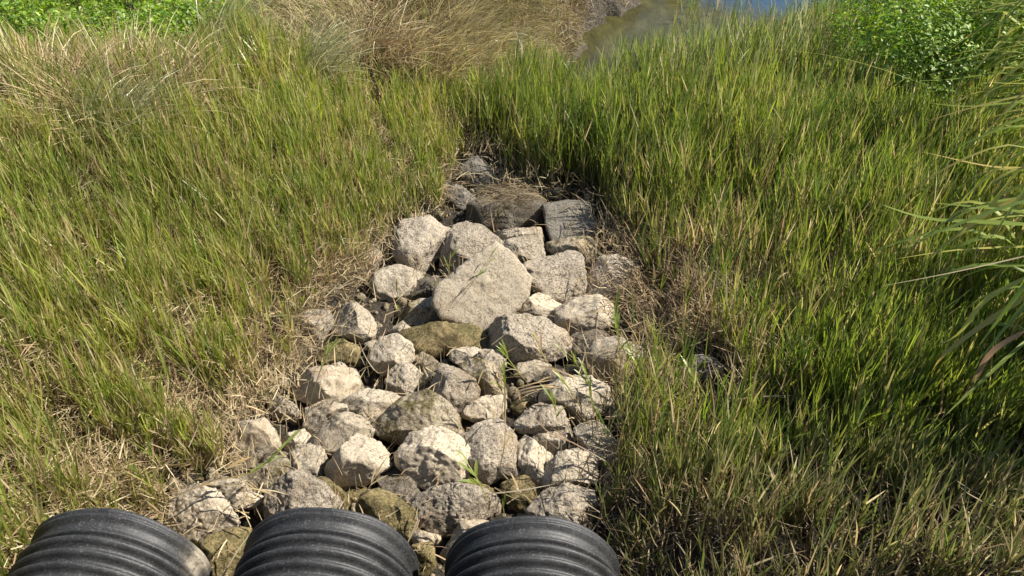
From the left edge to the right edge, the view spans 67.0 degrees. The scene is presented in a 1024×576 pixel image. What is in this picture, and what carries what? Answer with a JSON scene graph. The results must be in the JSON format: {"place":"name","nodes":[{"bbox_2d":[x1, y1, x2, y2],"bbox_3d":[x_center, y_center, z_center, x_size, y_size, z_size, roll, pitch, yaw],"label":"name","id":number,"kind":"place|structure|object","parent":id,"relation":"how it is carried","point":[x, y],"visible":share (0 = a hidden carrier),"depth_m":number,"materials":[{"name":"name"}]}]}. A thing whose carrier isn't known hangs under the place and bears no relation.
{"place":"outdoors","nodes":[
{"label":"outdoors","id":0,"kind":"place"},
{"bbox_2d":[173,0,593,114],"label":"dry grass","id":1,"kind":"structure","parent":0,"point":[522,26],"depth_m":7.73,"materials":[{"name":"plant"}]},
{"bbox_2d":[0,0,1023,575],"bbox_3d":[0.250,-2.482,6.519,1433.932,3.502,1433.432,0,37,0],"label":"ground","id":2,"kind":"structure","parent":0,"point":[618,8],"depth_m":4.44,"materials":[{"name":"soil"}]},
{"bbox_2d":[0,152,121,237],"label":"grass tussock","id":3,"kind":"object","parent":2,"relation":"on","point":[72,194],"depth_m":5.01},
{"bbox_2d":[0,7,171,160],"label":"grass tussock","id":4,"kind":"object","parent":2,"relation":"on","point":[45,68],"depth_m":5.55,"materials":[{"name":"plant"}]},
{"bbox_2d":[7,508,212,575],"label":"culvert pipe","id":5,"kind":"object","parent":2,"relation":"on","point":[98,542],"visible":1,"depth_m":2.93,"materials":[{"name":"plastic"}]},
{"bbox_2d":[0,0,259,174],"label":"grass tussock","id":6,"kind":"object","parent":2,"relation":"on","point":[173,74],"depth_m":5.68,"materials":[{"name":"plant"}]},
{"bbox_2d":[68,39,200,187],"bbox_3d":[-2.611,-1.285,5.353,0.957,0.809,1.361,-11,38,-14],"label":"grass tussock","id":7,"kind":"object","parent":2,"relation":"on","point":[144,94],"depth_m":5.23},
{"bbox_2d":[0,0,275,56],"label":"leafy weeds","id":8,"kind":"object","parent":2,"relation":"on","point":[29,7],"visible":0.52,"depth_m":6.93,"materials":[{"name":"green plant"}]},
{"bbox_2d":[167,483,240,546],"bbox_3d":[-1.486,1.095,3.726,0.368,0.289,0.220,0,37,0],"label":"rock","id":9,"kind":"object","parent":2,"relation":"on","point":[219,502],"visible":0.64,"depth_m":3.67,"materials":[{"name":"stone"}]},
{"bbox_2d":[200,527,251,575],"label":"rock","id":10,"kind":"object","parent":2,"relation":"on","point":[235,537],"visible":0.74,"depth_m":3.55,"materials":[{"name":"stone"}]},
{"bbox_2d":[202,476,252,497],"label":"rock","id":11,"kind":"object","parent":2,"relation":"on","point":[225,491],"visible":0.46,"depth_m":3.89,"materials":[{"name":"stone"}]},
{"bbox_2d":[0,0,477,575],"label":"dry thatch","id":12,"kind":"object","parent":2,"relation":"on","point":[338,264],"visible":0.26,"depth_m":4.43,"materials":[{"name":"plant"}]},
{"bbox_2d":[174,457,250,495],"bbox_3d":[-1.368,0.885,3.548,0.371,0.116,0.069,-13,39,-17],"label":"dry stalk","id":13,"kind":"object","parent":12,"relation":"on","point":[233,465],"visible":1,"depth_m":3.55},
{"bbox_2d":[208,429,301,481],"bbox_3d":[-1.192,0.811,3.620,0.480,0.087,0.074,-22,42,-26],"label":"grass sprout","id":14,"kind":"object","parent":12,"relation":"on","point":[292,436],"depth_m":3.63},
{"bbox_2d":[304,320,347,424],"bbox_3d":[-1.032,0.426,4.187,0.099,0.480,0.463,22,42,26],"label":"grass sprout","id":15,"kind":"object","parent":12,"relation":"on","point":[329,350],"depth_m":4.15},
{"bbox_2d":[184,0,298,57],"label":"grass tussock","id":16,"kind":"object","parent":2,"relation":"on","point":[245,16],"depth_m":6.56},
{"bbox_2d":[0,0,484,575],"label":"green grass","id":17,"kind":"structure","parent":2,"relation":"on","point":[306,100],"depth_m":4.99,"materials":[{"name":"plant"}]},
{"bbox_2d":[226,491,263,511],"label":"rock","id":18,"kind":"object","parent":2,"relation":"on","point":[235,499],"visible":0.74,"depth_m":3.85,"materials":[{"name":"stone"}]},
{"bbox_2d":[226,417,281,471],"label":"rock","id":19,"kind":"object","parent":2,"relation":"on","point":[258,429],"visible":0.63,"depth_m":4.07,"materials":[{"name":"stone"}]},
{"bbox_2d":[241,454,292,492],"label":"rock","id":20,"kind":"object","parent":2,"relation":"on","point":[279,465],"visible":0.58,"depth_m":3.96,"materials":[{"name":"stone"}]},
{"bbox_2d":[268,395,299,421],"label":"rock","id":21,"kind":"object","parent":2,"relation":"on","point":[288,412],"visible":0.67,"depth_m":4.39,"materials":[{"name":"stone"}]},
{"bbox_2d":[281,428,313,451],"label":"rock","id":22,"kind":"object","parent":2,"relation":"on","point":[302,433],"visible":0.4,"depth_m":4.20,"materials":[{"name":"stone"}]},
{"bbox_2d":[263,469,343,518],"bbox_3d":[-1.024,1.043,3.749,0.406,0.377,0.270,19,41,23],"label":"rock","id":23,"kind":"object","parent":2,"relation":"on","point":[301,488],"visible":0.5,"depth_m":3.66,"materials":[{"name":"stone"}]},
{"bbox_2d":[288,443,328,477],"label":"rock","id":24,"kind":"object","parent":2,"relation":"on","point":[312,468],"visible":0.63,"depth_m":3.99,"materials":[{"name":"stone"}]},
{"bbox_2d":[293,309,333,342],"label":"rock","id":25,"kind":"object","parent":2,"relation":"on","point":[327,319],"visible":0.5,"depth_m":4.94,"materials":[{"name":"stone"}]},
{"bbox_2d":[258,0,387,89],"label":"grass tussock","id":26,"kind":"object","parent":2,"relation":"on","point":[330,46],"depth_m":6.62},
{"bbox_2d":[302,400,348,436],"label":"rock","id":27,"kind":"object","parent":2,"relation":"on","point":[322,412],"visible":0.53,"depth_m":4.26,"materials":[{"name":"stone"}]},
{"bbox_2d":[233,507,418,575],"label":"culvert pipe","id":28,"kind":"object","parent":2,"relation":"on","point":[311,541],"visible":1,"depth_m":2.92,"materials":[{"name":"plastic"}]},
{"bbox_2d":[292,365,362,404],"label":"rock","id":29,"kind":"object","parent":2,"relation":"on","point":[334,381],"visible":0.69,"depth_m":4.39,"materials":[{"name":"stone"}]},
{"bbox_2d":[317,476,350,509],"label":"rock","id":30,"kind":"object","parent":2,"relation":"on","point":[333,487],"visible":0.44,"depth_m":3.86,"materials":[{"name":"stone"}]},
{"bbox_2d":[317,338,361,367],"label":"rock","id":31,"kind":"object","parent":2,"relation":"on","point":[341,347],"visible":0.61,"depth_m":4.71,"materials":[{"name":"stone"}]},
{"bbox_2d":[310,411,374,458],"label":"rock","id":32,"kind":"object","parent":2,"relation":"on","point":[343,431],"visible":0.69,"depth_m":4.08,"materials":[{"name":"stone"}]},
{"bbox_2d":[331,302,378,343],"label":"rock","id":33,"kind":"object","parent":2,"relation":"on","point":[361,322],"visible":0.89,"depth_m":4.88,"materials":[{"name":"stone"}]},
{"bbox_2d":[346,487,367,501],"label":"rock","id":34,"kind":"object","parent":2,"relation":"on","point":[354,492],"visible":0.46,"depth_m":3.91,"materials":[{"name":"stone"}]},
{"bbox_2d":[324,433,391,489],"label":"rock","id":35,"kind":"object","parent":2,"relation":"on","point":[358,455],"visible":0.84,"depth_m":3.91,"materials":[{"name":"stone"}]},
{"bbox_2d":[341,388,400,423],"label":"rock","id":36,"kind":"object","parent":2,"relation":"on","point":[367,399],"visible":0.62,"depth_m":4.30,"materials":[{"name":"stone"}]},
{"bbox_2d":[364,246,382,270],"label":"rock","id":37,"kind":"object","parent":2,"relation":"on","point":[376,263],"visible":0.44,"depth_m":5.57,"materials":[{"name":"stone"}]},
{"bbox_2d":[355,487,418,545],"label":"rock","id":38,"kind":"object","parent":2,"relation":"on","point":[374,502],"visible":0.67,"depth_m":3.67,"materials":[{"name":"stone"}]},
{"bbox_2d":[368,333,414,376],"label":"rock","id":39,"kind":"object","parent":2,"relation":"on","point":[391,352],"visible":0.77,"depth_m":4.59,"materials":[{"name":"stone"}]},
{"bbox_2d":[369,264,422,302],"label":"rock","id":40,"kind":"object","parent":2,"relation":"on","point":[384,278],"visible":0.81,"depth_m":5.25,"materials":[{"name":"stone"}]},
{"bbox_2d":[387,321,409,333],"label":"rock","id":41,"kind":"object","parent":2,"relation":"on","point":[400,326],"visible":0.54,"depth_m":4.91,"materials":[{"name":"stone"}]},
{"bbox_2d":[376,466,424,504],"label":"rock","id":42,"kind":"object","parent":2,"relation":"on","point":[389,482],"visible":0.51,"depth_m":3.95,"materials":[{"name":"stone"}]},
{"bbox_2d":[346,0,456,84],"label":"grass tussock","id":43,"kind":"object","parent":2,"relation":"on","point":[388,45],"depth_m":7.16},
{"bbox_2d":[384,363,419,396],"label":"rock","id":44,"kind":"object","parent":2,"relation":"on","point":[408,385],"visible":0.75,"depth_m":4.49,"materials":[{"name":"stone"}]},
{"bbox_2d":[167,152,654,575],"bbox_3d":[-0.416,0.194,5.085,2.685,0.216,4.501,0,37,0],"label":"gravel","id":45,"kind":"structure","parent":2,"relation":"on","point":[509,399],"depth_m":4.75,"materials":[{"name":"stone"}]},
{"bbox_2d":[371,388,463,444],"bbox_3d":[-0.508,0.722,4.230,0.518,0.351,0.308,0,37,0],"label":"rock","id":46,"kind":"object","parent":2,"relation":"on","point":[401,418],"visible":0.7,"depth_m":4.11,"materials":[{"name":"stone"}]},
{"bbox_2d":[397,297,441,326],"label":"rock","id":47,"kind":"object","parent":2,"relation":"on","point":[423,308],"visible":0.6,"depth_m":5.01,"materials":[{"name":"stone"}]},
{"bbox_2d":[391,215,450,271],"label":"rock","id":48,"kind":"object","parent":2,"relation":"on","point":[415,237],"visible":0.77,"depth_m":5.52,"materials":[{"name":"stone"}]},
{"bbox_2d":[411,541,437,575],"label":"rock","id":49,"kind":"object","parent":2,"relation":"on","point":[428,561],"visible":0.73,"depth_m":3.58,"materials":[{"name":"stone"}]},
{"bbox_2d":[412,352,439,373],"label":"rock","id":50,"kind":"object","parent":2,"relation":"on","point":[430,361],"visible":0.66,"depth_m":4.68,"materials":[{"name":"stone"}]},
{"bbox_2d":[407,276,444,300],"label":"rock","id":51,"kind":"object","parent":2,"relation":"on","point":[425,287],"visible":0.48,"depth_m":5.25,"materials":[{"name":"stone"}]},
{"bbox_2d":[416,372,435,391],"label":"rock","id":52,"kind":"object","parent":2,"relation":"on","point":[424,382],"visible":0.37,"depth_m":4.52,"materials":[{"name":"stone"}]},
{"bbox_2d":[411,530,441,544],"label":"rock","id":53,"kind":"object","parent":2,"relation":"on","point":[418,536],"visible":0.66,"depth_m":3.67,"materials":[{"name":"stone"}]},
{"bbox_2d":[393,425,471,489],"bbox_3d":[-0.398,0.902,4.058,0.451,0.364,0.304,0,37,0],"label":"rock","id":54,"kind":"object","parent":2,"relation":"on","point":[429,450],"visible":0.85,"depth_m":3.94,"materials":[{"name":"stone"}]},
{"bbox_2d":[399,321,488,358],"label":"rock","id":55,"kind":"object","parent":2,"relation":"on","point":[433,341],"visible":0.63,"depth_m":4.76,"materials":[{"name":"stone"}]},
{"bbox_2d":[385,6,504,88],"bbox_3d":[-0.585,-2.218,7.294,1.160,0.795,1.505,15,39,19],"label":"grass tussock","id":56,"kind":"object","parent":2,"relation":"on","point":[446,52],"depth_m":7.27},
{"bbox_2d":[429,363,480,419],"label":"rock","id":57,"kind":"object","parent":2,"relation":"on","point":[465,387],"visible":0.67,"depth_m":4.31,"materials":[{"name":"stone"}]},
{"bbox_2d":[411,482,499,537],"bbox_3d":[-0.277,1.088,3.782,0.439,0.330,0.247,0,37,0],"label":"rock","id":58,"kind":"object","parent":2,"relation":"on","point":[451,505],"visible":0.77,"depth_m":3.70,"materials":[{"name":"stone"}]},
{"bbox_2d":[448,184,476,209],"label":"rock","id":59,"kind":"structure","parent":2,"relation":"on","point":[465,195],"depth_m":6.16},
{"bbox_2d":[439,519,487,563],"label":"rock","id":60,"kind":"object","parent":2,"relation":"on","point":[463,526],"visible":0.38,"depth_m":3.65,"materials":[{"name":"stone"}]},
{"bbox_2d":[449,346,480,364],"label":"rock","id":61,"kind":"object","parent":2,"relation":"on","point":[458,356],"visible":0.7,"depth_m":4.69,"materials":[{"name":"stone"}]},
{"bbox_2d":[439,220,503,271],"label":"rock","id":62,"kind":"object","parent":2,"relation":"on","point":[474,239],"visible":0.64,"depth_m":5.50,"materials":[{"name":"stone"}]},
{"bbox_2d":[457,450,493,515],"bbox_3d":[-0.167,0.886,3.524,0.164,0.344,0.117,0,37,0],"label":"grass sprout","id":63,"kind":"object","parent":2,"relation":"on","point":[474,473],"depth_m":3.46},
{"bbox_2d":[422,0,539,71],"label":"grass tussock","id":64,"kind":"object","parent":2,"relation":"on","point":[461,21],"depth_m":7.66,"materials":[{"name":"plant"}]},
{"bbox_2d":[431,241,532,332],"bbox_3d":[-0.181,0.016,4.974,0.698,0.500,0.449,-23,43,-27],"label":"rock","id":65,"kind":"object","parent":2,"relation":"on","point":[503,285],"visible":0.81,"depth_m":4.90,"materials":[{"name":"stone"}]},
{"bbox_2d":[458,357,507,398],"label":"rock","id":66,"kind":"object","parent":2,"relation":"on","point":[475,364],"visible":0.69,"depth_m":4.46,"materials":[{"name":"stone"}]},
{"bbox_2d":[460,395,506,422],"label":"rock","id":67,"kind":"object","parent":2,"relation":"on","point":[483,407],"visible":0.81,"depth_m":4.31,"materials":[{"name":"stone"}]},
{"bbox_2d":[461,155,505,192],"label":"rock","id":68,"kind":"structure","parent":2,"relation":"on","point":[478,168],"depth_m":6.39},
{"bbox_2d":[472,349,507,373],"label":"rock","id":69,"kind":"object","parent":2,"relation":"on","point":[495,357],"visible":0.56,"depth_m":4.63,"materials":[{"name":"stone"}]},
{"bbox_2d":[460,418,520,485],"bbox_3d":[-0.098,0.894,4.070,0.293,0.330,0.348,-16,40,-20],"label":"rock","id":70,"kind":"object","parent":2,"relation":"on","point":[486,443],"visible":0.71,"depth_m":3.97,"materials":[{"name":"stone"}]},
{"bbox_2d":[465,188,546,231],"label":"rock","id":71,"kind":"object","parent":2,"relation":"on","point":[507,218],"visible":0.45,"depth_m":5.93,"materials":[{"name":"stone"}]},
{"bbox_2d":[467,177,548,213],"bbox_3d":[-0.035,-0.692,5.761,0.678,0.191,0.429,0,37,0],"label":"dead grass mat","id":72,"kind":"object","parent":71,"relation":"on","point":[502,194],"visible":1,"depth_m":5.73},
{"bbox_2d":[494,227,544,241],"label":"rock","id":73,"kind":"object","parent":2,"relation":"on","point":[531,232],"visible":0.52,"depth_m":5.75,"materials":[{"name":"stone"}]},
{"bbox_2d":[500,473,540,512],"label":"rock","id":74,"kind":"object","parent":2,"relation":"on","point":[524,481],"visible":0.73,"depth_m":3.88,"materials":[{"name":"stone"}]},
{"bbox_2d":[510,394,534,416],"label":"rock","id":75,"kind":"object","parent":2,"relation":"on","point":[517,407],"visible":0.68,"depth_m":4.41,"materials":[{"name":"stone"}]},
{"bbox_2d":[503,235,548,263],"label":"rock","id":76,"kind":"object","parent":2,"relation":"on","point":[536,247],"visible":0.52,"depth_m":5.53,"materials":[{"name":"stone"}]},
{"bbox_2d":[488,313,572,363],"bbox_3d":[0.112,0.328,4.765,0.553,0.340,0.360,0,37,0],"label":"rock","id":77,"kind":"object","parent":2,"relation":"on","point":[517,330],"visible":0.84,"depth_m":4.67,"materials":[{"name":"stone"}]},
{"bbox_2d":[444,516,619,575],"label":"culvert pipe","id":78,"kind":"object","parent":2,"relation":"on","point":[534,546],"visible":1,"depth_m":2.91,"materials":[{"name":"plastic"}]},
{"bbox_2d":[513,359,551,383],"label":"rock","id":79,"kind":"object","parent":2,"relation":"on","point":[530,368],"visible":0.8,"depth_m":4.58,"materials":[{"name":"stone"}]},
{"bbox_2d":[516,435,553,486],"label":"rock","id":80,"kind":"object","parent":2,"relation":"on","point":[531,453],"visible":0.73,"depth_m":3.97,"materials":[{"name":"stone"}]},
{"bbox_2d":[516,292,560,322],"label":"rock","id":81,"kind":"object","parent":2,"relation":"on","point":[545,304],"visible":0.48,"depth_m":5.04,"materials":[{"name":"stone"}]},
{"bbox_2d":[512,402,573,438],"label":"rock","id":82,"kind":"object","parent":2,"relation":"on","point":[525,422],"visible":0.78,"depth_m":4.19,"materials":[{"name":"stone"}]},
{"bbox_2d":[532,430,568,456],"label":"rock","id":83,"kind":"object","parent":2,"relation":"on","point":[542,438],"visible":0.56,"depth_m":4.12,"materials":[{"name":"stone"}]},
{"bbox_2d":[532,368,568,384],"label":"rock","id":84,"kind":"object","parent":2,"relation":"on","point":[546,373],"visible":0.34,"depth_m":4.57,"materials":[{"name":"stone"}]},
{"bbox_2d":[523,250,586,303],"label":"rock","id":85,"kind":"object","parent":2,"relation":"on","point":[564,266],"visible":0.69,"depth_m":5.18,"materials":[{"name":"stone"}]},
{"bbox_2d":[525,482,598,528],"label":"rock","id":86,"kind":"object","parent":2,"relation":"on","point":[568,503],"visible":0.64,"depth_m":3.66,"materials":[{"name":"stone"}]},
{"bbox_2d":[519,393,604,460],"bbox_3d":[0.193,0.669,3.724,0.116,0.061,0.606,-28,45,-32],"label":"dry stalk","id":87,"kind":"object","parent":2,"relation":"on","point":[560,433],"visible":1,"depth_m":3.64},
{"bbox_2d":[540,448,598,488],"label":"rock","id":88,"kind":"object","parent":2,"relation":"on","point":[569,458],"visible":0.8,"depth_m":3.93,"materials":[{"name":"stone"}]},
{"bbox_2d":[542,200,602,240],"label":"rock","id":89,"kind":"object","parent":2,"relation":"on","point":[557,227],"depth_m":5.80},
{"bbox_2d":[546,235,600,264],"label":"rock","id":90,"kind":"object","parent":2,"relation":"on","point":[576,243],"visible":0.52,"depth_m":5.57,"materials":[{"name":"stone"}]},
{"bbox_2d":[538,374,612,424],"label":"rock","id":91,"kind":"object","parent":2,"relation":"on","point":[564,399],"visible":0.66,"depth_m":4.27,"materials":[{"name":"stone"}]},
{"bbox_2d":[553,294,614,335],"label":"rock","id":92,"kind":"object","parent":2,"relation":"on","point":[574,307],"visible":0.76,"depth_m":4.92,"materials":[{"name":"stone"}]},
{"bbox_2d":[574,359,594,419],"bbox_3d":[0.388,0.514,4.023,0.172,0.336,0.049,31,47,34],"label":"grass sprout","id":93,"kind":"object","parent":2,"relation":"on","point":[587,381],"depth_m":4.00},
{"bbox_2d":[567,329,607,364],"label":"rock","id":94,"kind":"object","parent":2,"relation":"on","point":[579,341],"visible":0.51,"depth_m":4.76,"materials":[{"name":"stone"}]},
{"bbox_2d":[573,420,624,470],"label":"rock","id":95,"kind":"object","parent":2,"relation":"on","point":[581,431],"visible":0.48,"depth_m":4.06,"materials":[{"name":"stone"}]},
{"bbox_2d":[575,336,647,383],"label":"rock","id":96,"kind":"object","parent":2,"relation":"on","point":[597,348],"visible":0.55,"depth_m":4.54,"materials":[{"name":"stone"}]},
{"bbox_2d":[585,254,640,299],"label":"rock","id":97,"kind":"object","parent":2,"relation":"on","point":[612,260],"visible":0.52,"depth_m":5.29,"materials":[{"name":"stone"}]},
{"bbox_2d":[606,395,653,427],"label":"rock","id":98,"kind":"object","parent":2,"relation":"on","point":[612,409],"visible":0.27,"depth_m":4.24,"materials":[{"name":"stone"}]},
{"bbox_2d":[680,353,706,397],"bbox_3d":[0.912,0.436,4.015,0.146,0.270,0.074,27,45,31],"label":"grass sprout","id":99,"kind":"object","parent":2,"relation":"on","point":[693,360],"depth_m":4.01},
{"bbox_2d":[682,354,723,381],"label":"rock","id":100,"kind":"object","parent":2,"relation":"on","point":[706,369],"visible":0.56,"depth_m":4.28,"materials":[{"name":"grey stone"}]},
{"bbox_2d":[445,0,1023,575],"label":"dry thatch","id":101,"kind":"object","parent":2,"relation":"on","point":[673,318],"visible":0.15,"depth_m":4.35,"materials":[{"name":"plant"}]},
{"bbox_2d":[608,286,630,383],"bbox_3d":[0.588,0.265,4.210,0.159,0.610,0.151,21,42,26],"label":"grass sprout","id":102,"kind":"object","parent":101,"relation":"on","point":[616,316],"depth_m":4.15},
{"bbox_2d":[459,0,1023,575],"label":"green grass","id":103,"kind":"structure","parent":2,"relation":"on","point":[661,116],"depth_m":4.45,"materials":[{"name":"plant"}]},
{"bbox_2d":[779,0,1023,172],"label":"reed plant","id":104,"kind":"object","parent":2,"relation":"on","point":[1018,66],"visible":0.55,"depth_m":5.29,"materials":[{"name":"green plant"}]},
{"bbox_2d":[795,0,1010,104],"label":"leafy bush","id":105,"kind":"object","parent":2,"relation":"on","point":[933,46],"visible":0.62,"depth_m":5.96,"materials":[{"name":"green plant"}]},
{"bbox_2d":[810,0,1000,58],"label":"leafy bush","id":106,"kind":"object","parent":2,"relation":"on","point":[869,2],"visible":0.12,"depth_m":7.58,"materials":[{"name":"green plant"}]},
{"bbox_2d":[854,107,1023,303],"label":"reed plant","id":107,"kind":"object","parent":2,"relation":"on","point":[996,202],"visible":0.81,"depth_m":3.89,"materials":[{"name":"green plant"}]},
{"bbox_2d":[884,200,1023,417],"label":"reed plant","id":108,"kind":"object","parent":2,"relation":"on","point":[1014,301],"visible":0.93,"depth_m":3.33,"materials":[{"name":"green plant"}]},
{"bbox_2d":[893,0,1023,91],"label":"leafy bush","id":109,"kind":"object","parent":2,"relation":"on","point":[985,5],"visible":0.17,"depth_m":6.10,"materials":[{"name":"green plant"}]},
{"bbox_2d":[926,79,1023,248],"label":"reed plant","id":110,"kind":"object","parent":2,"relation":"on","point":[1000,178],"visible":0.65,"depth_m":4.52,"materials":[{"name":"green plant"}]},
{"bbox_2d":[927,0,1023,95],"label":"reed plant","id":111,"kind":"object","parent":2,"relation":"on","point":[1003,36],"visible":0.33,"depth_m":5.87,"materials":[{"name":"green plant"}]},
{"bbox_2d":[566,0,861,87],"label":"creek water","id":112,"kind":"structure","parent":0,"point":[660,14],"depth_m":10.10,"materials":[{"name":"liquid"}]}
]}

